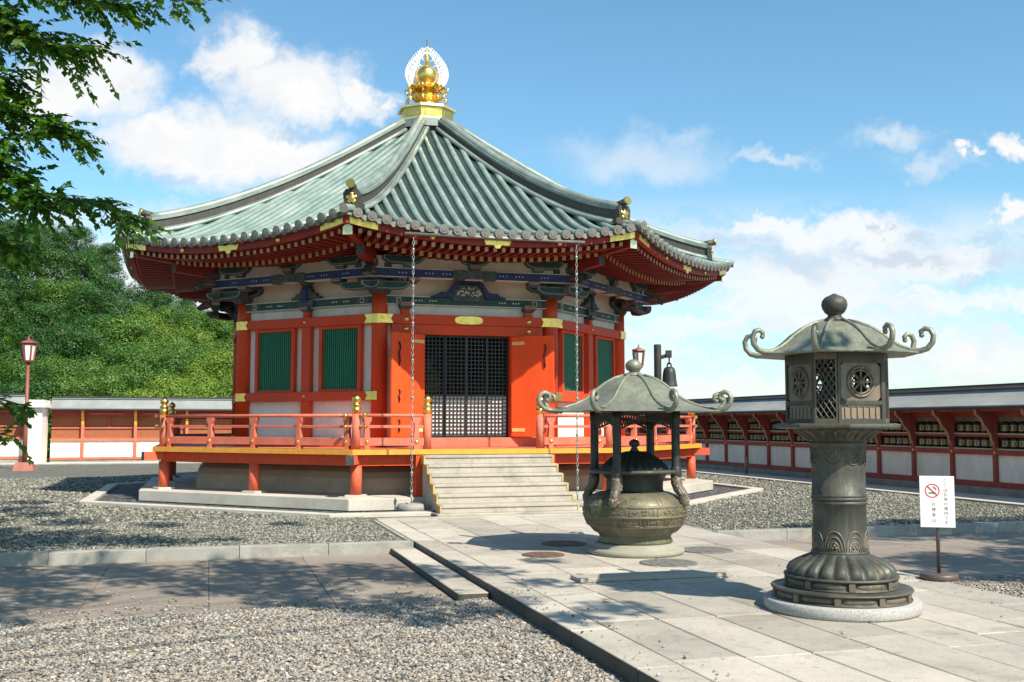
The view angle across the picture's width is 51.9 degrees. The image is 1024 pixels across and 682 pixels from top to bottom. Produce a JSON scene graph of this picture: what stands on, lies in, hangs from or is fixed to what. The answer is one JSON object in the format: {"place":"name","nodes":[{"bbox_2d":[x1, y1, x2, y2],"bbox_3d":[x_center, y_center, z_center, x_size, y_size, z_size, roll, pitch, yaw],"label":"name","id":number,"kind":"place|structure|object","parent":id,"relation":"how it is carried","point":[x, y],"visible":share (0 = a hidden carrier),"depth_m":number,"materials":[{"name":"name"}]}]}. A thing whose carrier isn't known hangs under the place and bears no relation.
{"place":"outdoors","nodes":[
{"label":"outdoors","id":0,"kind":"place"},
{"bbox_2d":[2,277,92,460],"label":"hill","id":1,"kind":"structure","parent":0,"point":[48,455],"depth_m":81.19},
{"bbox_2d":[0,218,18,241],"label":"broadleaf tree","id":2,"kind":"object","parent":1,"relation":"on","point":[8,225],"visible":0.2,"depth_m":93.84,"materials":[{"name":"green plant"}]},
{"bbox_2d":[0,326,20,378],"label":"broadleaf tree","id":3,"kind":"object","parent":1,"relation":"on","point":[4,347],"visible":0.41,"depth_m":66.50,"materials":[{"name":"green plant"}]},
{"bbox_2d":[0,289,21,359],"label":"broadleaf tree","id":4,"kind":"object","parent":1,"relation":"on","point":[6,303],"visible":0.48,"depth_m":73.91,"materials":[{"name":"green plant"}]},
{"bbox_2d":[0,275,54,325],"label":"broadleaf tree","id":5,"kind":"object","parent":1,"relation":"on","point":[28,284],"visible":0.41,"depth_m":80.31,"materials":[{"name":"green plant"}]},
{"bbox_2d":[0,350,66,396],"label":"broadleaf tree","id":6,"kind":"object","parent":1,"relation":"on","point":[14,371],"visible":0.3,"depth_m":62.23,"materials":[{"name":"green plant"}]},
{"bbox_2d":[0,234,67,304],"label":"broadleaf tree","id":7,"kind":"object","parent":1,"relation":"on","point":[12,273],"visible":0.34,"depth_m":85.81,"materials":[{"name":"green plant"}]},
{"bbox_2d":[0,377,72,448],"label":"broadleaf tree","id":8,"kind":"object","parent":1,"relation":"on","point":[14,387],"visible":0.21,"depth_m":54.77,"materials":[{"name":"green plant"}]},
{"bbox_2d":[6,300,69,353],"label":"broadleaf tree","id":9,"kind":"object","parent":1,"relation":"on","point":[41,312],"visible":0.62,"depth_m":73.73,"materials":[{"name":"green plant"}]},
{"bbox_2d":[3,220,76,277],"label":"broadleaf tree","id":10,"kind":"object","parent":1,"relation":"on","point":[47,233],"visible":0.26,"depth_m":93.46,"materials":[{"name":"green plant"}]},
{"bbox_2d":[1,320,85,378],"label":"broadleaf tree","id":11,"kind":"object","parent":1,"relation":"on","point":[46,343],"visible":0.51,"depth_m":68.07,"materials":[{"name":"green plant"}]},
{"bbox_2d":[24,278,99,328],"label":"broadleaf tree","id":12,"kind":"object","parent":1,"relation":"on","point":[49,290],"visible":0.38,"depth_m":79.69,"materials":[{"name":"green plant"}]},
{"bbox_2d":[32,353,107,399],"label":"broadleaf tree","id":13,"kind":"object","parent":1,"relation":"on","point":[55,369],"visible":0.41,"depth_m":59.85,"materials":[{"name":"green plant"}]},
{"bbox_2d":[44,224,99,274],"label":"broadleaf tree","id":14,"kind":"object","parent":1,"relation":"on","point":[74,247],"visible":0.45,"depth_m":94.50,"materials":[{"name":"green plant"}]},
{"bbox_2d":[37,248,107,301],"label":"broadleaf tree","id":15,"kind":"object","parent":1,"relation":"on","point":[85,267],"visible":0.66,"depth_m":86.58,"materials":[{"name":"green plant"}]},
{"bbox_2d":[31,327,118,391],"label":"broadleaf tree","id":16,"kind":"object","parent":1,"relation":"on","point":[80,342],"visible":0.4,"depth_m":67.65,"materials":[{"name":"green plant"}]},
{"bbox_2d":[35,312,118,380],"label":"broadleaf tree","id":17,"kind":"object","parent":1,"relation":"on","point":[83,321],"visible":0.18,"depth_m":73.25,"materials":[{"name":"green plant"}]},
{"bbox_2d":[43,369,132,451],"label":"broadleaf tree","id":18,"kind":"object","parent":1,"relation":"on","point":[107,387],"visible":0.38,"depth_m":54.81,"materials":[{"name":"green plant"}]},
{"bbox_2d":[60,282,129,324],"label":"broadleaf tree","id":19,"kind":"object","parent":1,"relation":"on","point":[88,294],"visible":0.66,"depth_m":77.67,"materials":[{"name":"green plant"}]},
{"bbox_2d":[67,242,128,283],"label":"broadleaf tree","id":20,"kind":"object","parent":1,"relation":"on","point":[103,253],"visible":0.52,"depth_m":92.10,"materials":[{"name":"green plant"}]},
{"bbox_2d":[66,273,146,319],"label":"broadleaf tree","id":21,"kind":"object","parent":1,"relation":"on","point":[108,282],"visible":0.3,"depth_m":84.22,"materials":[{"name":"green plant"}]},
{"bbox_2d":[86,340,157,388],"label":"broadleaf tree","id":22,"kind":"object","parent":1,"relation":"on","point":[121,355],"visible":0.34,"depth_m":67.43,"materials":[{"name":"green plant"}]},
{"bbox_2d":[85,312,167,357],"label":"broadleaf tree","id":23,"kind":"object","parent":1,"relation":"on","point":[121,331],"visible":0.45,"depth_m":72.62,"materials":[{"name":"green plant"}]},
{"bbox_2d":[100,362,182,396],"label":"broadleaf tree","id":24,"kind":"object","parent":1,"relation":"on","point":[136,380],"visible":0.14,"depth_m":61.22,"materials":[{"name":"green plant"}]},
{"bbox_2d":[115,281,172,312],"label":"broadleaf tree","id":25,"kind":"object","parent":1,"relation":"on","point":[140,296],"visible":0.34,"depth_m":93.89,"materials":[{"name":"green plant"}]},
{"bbox_2d":[110,385,177,396],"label":"broadleaf tree","id":26,"kind":"object","parent":1,"relation":"on","point":[141,393],"visible":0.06,"depth_m":56.24,"materials":[{"name":"green plant"}]},
{"bbox_2d":[117,311,170,346],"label":"broadleaf tree","id":27,"kind":"object","parent":1,"relation":"on","point":[157,324],"visible":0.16,"depth_m":79.30,"materials":[{"name":"green plant"}]},
{"bbox_2d":[119,302,181,346],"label":"broadleaf tree","id":28,"kind":"object","parent":1,"relation":"on","point":[162,311],"visible":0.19,"depth_m":84.27,"materials":[{"name":"green plant"}]},
{"bbox_2d":[125,332,199,374],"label":"broadleaf tree","id":29,"kind":"object","parent":1,"relation":"on","point":[164,343],"visible":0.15,"depth_m":71.40,"materials":[{"name":"green plant"}]},
{"bbox_2d":[134,344,211,387],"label":"broadleaf tree","id":30,"kind":"object","parent":1,"relation":"on","point":[168,360],"visible":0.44,"depth_m":67.12,"materials":[{"name":"green plant"}]},
{"bbox_2d":[151,291,200,323],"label":"broadleaf tree","id":31,"kind":"object","parent":1,"relation":"on","point":[162,299],"visible":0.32,"depth_m":93.59,"materials":[{"name":"green plant"}]},
{"bbox_2d":[144,371,217,396],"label":"broadleaf tree","id":32,"kind":"object","parent":1,"relation":"on","point":[159,380],"visible":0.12,"depth_m":59.66,"materials":[{"name":"green plant"}]},
{"bbox_2d":[154,320,217,348],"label":"broadleaf tree","id":33,"kind":"object","parent":1,"relation":"on","point":[199,337],"visible":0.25,"depth_m":79.77,"materials":[{"name":"green plant"}]},
{"bbox_2d":[154,374,231,396],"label":"broadleaf tree","id":34,"kind":"object","parent":1,"relation":"on","point":[176,391],"visible":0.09,"depth_m":56.27,"materials":[{"name":"green plant"}]},
{"bbox_2d":[165,305,226,343],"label":"broadleaf tree","id":35,"kind":"object","parent":1,"relation":"on","point":[199,317],"visible":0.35,"depth_m":84.30,"materials":[{"name":"green plant"}]},
{"bbox_2d":[180,348,232,384],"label":"broadleaf tree","id":36,"kind":"object","parent":1,"relation":"on","point":[219,367],"visible":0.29,"depth_m":65.20,"materials":[{"name":"green plant"}]},
{"bbox_2d":[194,339,232,355],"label":"broadleaf tree","id":37,"kind":"object","parent":1,"relation":"on","point":[215,345],"visible":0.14,"depth_m":77.41,"materials":[{"name":"green plant"}]},
{"bbox_2d":[199,318,233,347],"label":"broadleaf tree","id":38,"kind":"object","parent":1,"relation":"on","point":[222,330],"visible":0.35,"depth_m":84.68,"materials":[{"name":"green plant"}]},
{"bbox_2d":[207,377,232,396],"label":"broadleaf tree","id":39,"kind":"object","parent":1,"relation":"on","point":[227,387],"visible":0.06,"depth_m":55.27,"materials":[{"name":"green plant"}]},
{"bbox_2d":[0,577,447,621],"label":"stray gravel","id":40,"kind":"structure","parent":0,"point":[180,608],"depth_m":10.13,"materials":[{"name":"gravel"}]},
{"bbox_2d":[208,556,456,600],"bbox_3d":[1.717,2.784,12.644,90.000,0.001,5.000,1,-5,-16],"label":"paving bed","id":41,"kind":"object","parent":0,"point":[419,574],"depth_m":12.00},
{"bbox_2d":[0,540,413,566],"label":"kerb","id":42,"kind":"structure","parent":41,"relation":"on","point":[72,557],"depth_m":13.50,"materials":[{"name":"grey stone"}]},
{"bbox_2d":[0,532,1023,621],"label":"brown paving","id":43,"kind":"structure","parent":0,"point":[986,554],"depth_m":11.88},
{"bbox_2d":[391,547,488,600],"bbox_3d":[-0.929,2.679,12.305,0.317,0.076,3.993,1,-5,-16],"label":"step","id":44,"kind":"object","parent":43,"relation":"on","point":[453,584],"visible":0.98,"depth_m":11.67,"materials":[{"name":"stone"}]},
{"bbox_2d":[0,520,1018,675],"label":"fallen leaves","id":45,"kind":"object","parent":43,"relation":"on","point":[361,621],"visible":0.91,"depth_m":9.38,"materials":[{"name":"brown plant"}]},
{"bbox_2d":[0,463,1023,551],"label":"gravel court","id":46,"kind":"object","parent":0,"point":[91,470],"depth_m":32.66,"materials":[{"name":"gravel"}]},
{"bbox_2d":[0,393,24,462],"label":"gallery wall","id":47,"kind":"structure","parent":46,"relation":"on","point":[11,452],"depth_m":41.97,"materials":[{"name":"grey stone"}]},
{"bbox_2d":[12,335,37,470],"bbox_3d":[-16.774,2.124,36.339,0.665,4.670,0.665,1,-5,-16],"label":"street lamp","id":48,"kind":"object","parent":46,"relation":"on","point":[28,349],"visible":0.98,"depth_m":36.30,"materials":[{"name":"metal"}]},
{"bbox_2d":[24,400,50,463],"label":"white wall end","id":49,"kind":"structure","parent":46,"relation":"on","point":[37,442],"depth_m":41.53,"materials":[{"name":"paint"}]},
{"bbox_2d":[80,484,117,500],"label":"trench kerb","id":50,"kind":"structure","parent":46,"relation":"on","point":[100,493],"depth_m":23.66,"materials":[{"name":"stone"}]},
{"bbox_2d":[97,486,142,501],"bbox_3d":[-8.895,3.513,24.238,0.840,0.002,6.130,1,-5,-16],"label":"pebble trench","id":51,"kind":"object","parent":46,"relation":"on","point":[124,494],"visible":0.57,"depth_m":23.84,"materials":[{"name":"gravel"}]},
{"bbox_2d":[112,481,147,485],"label":"trench kerb","id":52,"kind":"structure","parent":46,"relation":"on","point":[131,483],"depth_m":27.49,"materials":[{"name":"stone"}]},
{"bbox_2d":[50,396,231,461],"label":"gallery wall","id":53,"kind":"structure","parent":46,"relation":"on","point":[102,429],"depth_m":43.88,"materials":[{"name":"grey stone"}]},
{"bbox_2d":[79,501,332,517],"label":"trench kerb","id":54,"kind":"structure","parent":46,"relation":"on","point":[235,510],"depth_m":19.34,"materials":[{"name":"stone"}]},
{"bbox_2d":[129,501,346,512],"bbox_3d":[-5.564,3.187,20.074,6.130,0.002,0.840,-2,-5,29],"label":"pebble trench","id":55,"kind":"object","parent":46,"relation":"on","point":[239,507],"visible":0.36,"depth_m":20.16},
{"bbox_2d":[347,511,396,512],"bbox_3d":[-0.255,3.141,19.478,6.130,0.002,0.840,1,-5,-16],"label":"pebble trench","id":56,"kind":"object","parent":46,"relation":"on","point":[373,511],"visible":0.14,"depth_m":19.25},
{"bbox_2d":[396,503,426,511],"bbox_3d":[-1.817,3.011,18.985,0.560,0.155,0.532,1,-5,-16],"label":"drip stone","id":57,"kind":"object","parent":56,"relation":"on","point":[402,507],"visible":0.92,"depth_m":18.78,"materials":[{"name":"grey stone"}]},
{"bbox_2d":[117,41,733,510],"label":"octagonal pavilion","id":58,"kind":"structure","parent":46,"relation":"on","point":[303,277],"depth_m":22.06,"materials":[{"name":"wood"}]},
{"bbox_2d":[254,328,296,392],"bbox_3d":[-5.148,0.433,22.893,1.110,1.397,0.100,-2,-5,29],"label":"window","id":59,"kind":"structure","parent":58,"relation":"in","point":[275,349],"depth_m":22.89,"materials":[{"name":"paint"}]},
{"bbox_2d":[318,324,363,391],"bbox_3d":[-3.589,0.366,22.032,1.110,1.397,0.100,-2,-5,29],"label":"window","id":60,"kind":"structure","parent":58,"relation":"in","point":[341,347],"depth_m":22.03,"materials":[{"name":"paint"}]},
{"bbox_2d":[389,332,424,437],"bbox_3d":[-2.108,0.894,21.318,0.113,2.120,0.930,-4,-6,40],"label":"door leaf","id":61,"kind":"structure","parent":58,"relation":"in","point":[400,342],"depth_m":21.26,"materials":[{"name":"orange paint"}]},
{"bbox_2d":[410,237,414,502],"bbox_3d":[-1.817,0.504,19.181,0.056,4.864,0.053,1,-5,-16],"label":"rain chain","id":62,"kind":"object","parent":58,"relation":"hanging from","point":[412,396],"visible":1,"depth_m":19.16,"materials":[{"name":"grey metal"}]},
{"bbox_2d":[511,335,554,436],"bbox_3d":[0.427,0.952,22.052,0.930,2.120,0.113,-1,-5,18],"label":"door leaf","id":63,"kind":"structure","parent":58,"relation":"in","point":[532,357],"depth_m":22.06,"materials":[{"name":"orange paint"}]},
{"bbox_2d":[558,329,583,393],"bbox_3d":[1.326,0.476,23.448,0.100,1.397,1.110,-2,-5,29],"label":"window","id":64,"kind":"structure","parent":58,"relation":"in","point":[566,338],"depth_m":23.38,"materials":[{"name":"paint"}]},
{"bbox_2d":[575,245,578,499],"bbox_3d":[1.239,0.573,20.059,0.056,4.864,0.053,1,-5,-16],"label":"rain chain","id":65,"kind":"object","parent":58,"relation":"hanging from","point":[577,433],"visible":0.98,"depth_m":20.06,"materials":[{"name":"grey metal"}]},
{"bbox_2d":[593,335,614,388],"bbox_3d":[2.187,0.598,25.000,0.100,1.397,1.110,-2,-5,29],"label":"window","id":66,"kind":"structure","parent":58,"relation":"in","point":[603,347],"depth_m":24.97,"materials":[{"name":"paint"}]},
{"bbox_2d":[330,507,581,517],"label":"trench kerb","id":67,"kind":"structure","parent":46,"relation":"on","point":[390,514],"depth_m":18.25,"materials":[{"name":"stone"}]},
{"bbox_2d":[0,472,919,523],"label":"grey loose gravel","id":68,"kind":"structure","parent":46,"relation":"on","point":[40,487],"depth_m":22.09,"materials":[{"name":"gravel"}]},
{"bbox_2d":[421,454,582,516],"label":"stone stairs","id":69,"kind":"structure","parent":46,"relation":"on","point":[479,485],"depth_m":19.10,"materials":[{"name":"beige stone"}]},
{"bbox_2d":[0,493,1023,552],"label":"grey loose gravel","id":70,"kind":"structure","parent":46,"relation":"on","point":[265,530],"depth_m":16.28,"materials":[{"name":"gravel"}]},
{"bbox_2d":[0,462,1023,506],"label":"pavement kerb","id":71,"kind":"structure","parent":46,"relation":"on","point":[980,501],"depth_m":29.03,"materials":[{"name":"grey stone"}]},
{"bbox_2d":[372,520,711,539],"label":"kerb","id":72,"kind":"structure","parent":46,"relation":"on","point":[391,530],"depth_m":15.92,"materials":[{"name":"grey stone"}]},
{"bbox_2d":[689,490,739,499],"bbox_3d":[3.921,3.400,22.800,0.840,0.002,6.130,-2,-5,29],"label":"pebble trench","id":73,"kind":"object","parent":46,"relation":"on","point":[704,494],"visible":0.36,"depth_m":24.18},
{"bbox_2d":[689,488,762,504],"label":"trench kerb","id":74,"kind":"structure","parent":46,"relation":"on","point":[719,496],"depth_m":22.68,"materials":[{"name":"stone"}]},
{"bbox_2d":[713,486,743,489],"bbox_3d":[4.519,3.814,28.092,0.840,0.002,6.130,1,-5,-16],"label":"pebble trench","id":75,"kind":"object","parent":46,"relation":"on","point":[719,488],"visible":0.21,"depth_m":26.03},
{"bbox_2d":[713,482,757,489],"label":"trench kerb","id":76,"kind":"structure","parent":46,"relation":"on","point":[731,486],"depth_m":26.32,"materials":[{"name":"stone"}]},
{"bbox_2d":[712,521,1023,540],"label":"kerb","id":77,"kind":"structure","parent":46,"relation":"on","point":[874,531],"depth_m":16.39,"materials":[{"name":"grey stone"}]},
{"bbox_2d":[0,461,1023,503],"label":"pavement","id":78,"kind":"structure","parent":0,"point":[956,494],"depth_m":27.31,"materials":[{"name":"stone"}]},
{"bbox_2d":[632,344,644,432],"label":"street lamp","id":79,"kind":"object","parent":78,"relation":"on","point":[638,353],"visible":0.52,"depth_m":41.52,"materials":[{"name":"orange paint"}]},
{"bbox_2d":[654,344,671,459],"bbox_3d":[5.482,2.349,38.133,0.635,4.460,0.263,0,-4,0],"label":"bell post","id":80,"kind":"object","parent":78,"relation":"on","point":[658,356],"visible":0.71,"depth_m":38.16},
{"bbox_2d":[662,358,676,386],"bbox_3d":[5.720,1.128,38.228,0.600,1.050,0.600,0,-4,0],"label":"bronze bell","id":81,"kind":"object","parent":80,"relation":"hanging from","point":[669,377],"visible":0.84,"depth_m":38.02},
{"bbox_2d":[625,382,1023,497],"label":"prayer wheel wall","id":82,"kind":"structure","parent":78,"relation":"on","point":[996,469],"depth_m":26.22,"materials":[{"name":"wood"}]},
{"bbox_2d":[933,436,939,446],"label":"prayer wheel","id":83,"kind":"object","parent":82,"relation":"on","point":[936,441],"visible":0.98,"depth_m":25.59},
{"bbox_2d":[940,436,947,446],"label":"prayer wheel","id":84,"kind":"object","parent":82,"relation":"on","point":[943,441],"visible":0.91,"depth_m":25.34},
{"bbox_2d":[957,421,965,432],"bbox_3d":[10.620,2.029,24.818,0.195,0.270,0.200,0,-4,3],"label":"prayer wheel","id":85,"kind":"object","parent":82,"relation":"on","point":[961,426],"visible":0.94,"depth_m":24.75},
{"bbox_2d":[958,437,965,446],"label":"prayer wheel","id":86,"kind":"object","parent":82,"relation":"on","point":[961,442],"visible":0.95,"depth_m":24.72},
{"bbox_2d":[965,421,972,432],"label":"prayer wheel","id":87,"kind":"object","parent":82,"relation":"on","point":[968,426],"visible":0.98,"depth_m":24.50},
{"bbox_2d":[965,437,973,447],"bbox_3d":[10.692,2.354,24.542,0.195,0.270,0.200,2,-5,-21],"label":"prayer wheel","id":88,"kind":"object","parent":82,"relation":"on","point":[969,442],"visible":0.98,"depth_m":24.47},
{"bbox_2d":[973,421,980,432],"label":"prayer wheel","id":89,"kind":"object","parent":82,"relation":"on","point":[976,427],"visible":0.99,"depth_m":24.25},
{"bbox_2d":[973,437,981,447],"bbox_3d":[10.764,2.334,24.293,0.200,0.270,0.195,-3,-5,31],"label":"prayer wheel","id":90,"kind":"object","parent":82,"relation":"on","point":[977,442],"visible":0.98,"depth_m":24.22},
{"bbox_2d":[981,437,989,447],"bbox_3d":[10.836,2.315,24.044,0.195,0.270,0.200,-2,-5,27],"label":"prayer wheel","id":91,"kind":"object","parent":82,"relation":"on","point":[985,442],"visible":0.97,"depth_m":23.98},
{"bbox_2d":[1001,421,1009,432],"bbox_3d":[11.014,1.923,23.456,0.200,0.270,0.195,-3,-5,31],"label":"prayer wheel","id":92,"kind":"object","parent":82,"relation":"on","point":[1005,425],"visible":0.97,"depth_m":23.39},
{"bbox_2d":[1001,437,1010,448],"bbox_3d":[11.014,2.267,23.429,0.195,0.270,0.200,1,-5,-7],"label":"prayer wheel","id":93,"kind":"object","parent":82,"relation":"on","point":[1005,443],"visible":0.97,"depth_m":23.36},
{"bbox_2d":[1009,421,1018,432],"bbox_3d":[11.086,1.903,23.206,0.195,0.270,0.200,0,-4,0],"label":"prayer wheel","id":94,"kind":"object","parent":82,"relation":"on","point":[1013,427],"visible":0.99,"depth_m":23.14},
{"bbox_2d":[1010,438,1018,448],"bbox_3d":[11.086,2.247,23.180,0.195,0.270,0.200,0,-4,1],"label":"prayer wheel","id":95,"kind":"object","parent":82,"relation":"on","point":[1014,443],"visible":0.98,"depth_m":23.11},
{"bbox_2d":[0,0,1023,398],"label":"sky","id":96,"kind":"structure","parent":0,"point":[869,154],"materials":[{"name":"blue"}]},
{"bbox_2d":[0,574,1023,681],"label":"gravel forecourt","id":97,"kind":"structure","parent":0,"point":[993,579],"depth_m":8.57,"materials":[{"name":"gravel"}]},
{"bbox_2d":[375,513,1023,681],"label":"stone path","id":98,"kind":"structure","parent":0,"point":[961,634],"depth_m":8.76,"materials":[{"name":"stone"}]},
{"bbox_2d":[522,552,564,557],"bbox_3d":[0.380,2.596,12.784,0.520,0.014,0.520,1,-5,-16],"label":"round iron plate","id":99,"kind":"object","parent":98,"relation":"on","point":[543,554],"visible":1,"depth_m":12.74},
{"bbox_2d":[541,540,586,545],"bbox_3d":[0.692,2.689,13.973,0.600,0.014,0.600,1,-5,-16],"label":"round iron plate","id":100,"kind":"object","parent":98,"relation":"on","point":[563,543],"visible":1,"depth_m":13.91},
{"bbox_2d":[536,359,733,557],"bbox_3d":[1.528,1.425,13.134,2.370,2.399,2.370,4,-6,-38],"label":"incense burner","id":101,"kind":"object","parent":98,"relation":"on","point":[634,509],"visible":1,"depth_m":12.72,"materials":[{"name":"metal"}]},
{"bbox_2d":[570,569,734,582],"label":"stone slab","id":102,"kind":"structure","parent":98,"relation":"on","point":[627,576],"depth_m":10.86,"materials":[{"name":"stone"}]},
{"bbox_2d":[640,559,697,566],"bbox_3d":[1.792,2.538,12.038,0.660,0.014,0.660,1,-5,-16],"label":"round iron plate","id":103,"kind":"object","parent":98,"relation":"on","point":[668,562],"visible":1,"depth_m":11.99,"materials":[{"name":"metal"}]},
{"bbox_2d":[683,546,733,553],"bbox_3d":[2.447,2.634,13.264,0.680,0.014,0.680,1,-5,-16],"label":"round iron plate","id":104,"kind":"object","parent":98,"relation":"on","point":[705,549],"visible":0.92,"depth_m":13.25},
{"bbox_2d":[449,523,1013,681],"bbox_3d":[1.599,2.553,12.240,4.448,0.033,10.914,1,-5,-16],"label":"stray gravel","id":105,"kind":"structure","parent":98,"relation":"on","point":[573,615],"depth_m":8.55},
{"bbox_2d":[742,294,935,621],"bbox_3d":[2.851,0.946,9.201,1.545,2.742,1.545,-1,-4,6],"label":"bronze lantern","id":106,"kind":"object","parent":98,"relation":"on","point":[839,572],"visible":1,"depth_m":8.93,"materials":[{"name":"grey metal"}]},
{"bbox_2d":[919,476,958,581],"bbox_3d":[4.394,1.923,10.855,0.380,1.052,0.380,0,-4,0],"label":"no smoking sign","id":107,"kind":"object","parent":98,"relation":"on","point":[937,504],"visible":1,"depth_m":10.83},
{"bbox_2d":[962,583,1023,597],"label":"loose gravel","id":108,"kind":"structure","parent":0,"point":[996,588],"depth_m":10.95,"materials":[{"name":"gravel"}]},
{"label":"ground","id":109,"kind":"structure","parent":0,"visible":0},
{"bbox_2d":[0,0,231,464],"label":"overhanging tree","id":110,"kind":"object","parent":109,"relation":"on","point":[17,34],"visible":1,"depth_m":10.56,"materials":[{"name":"green plant"}]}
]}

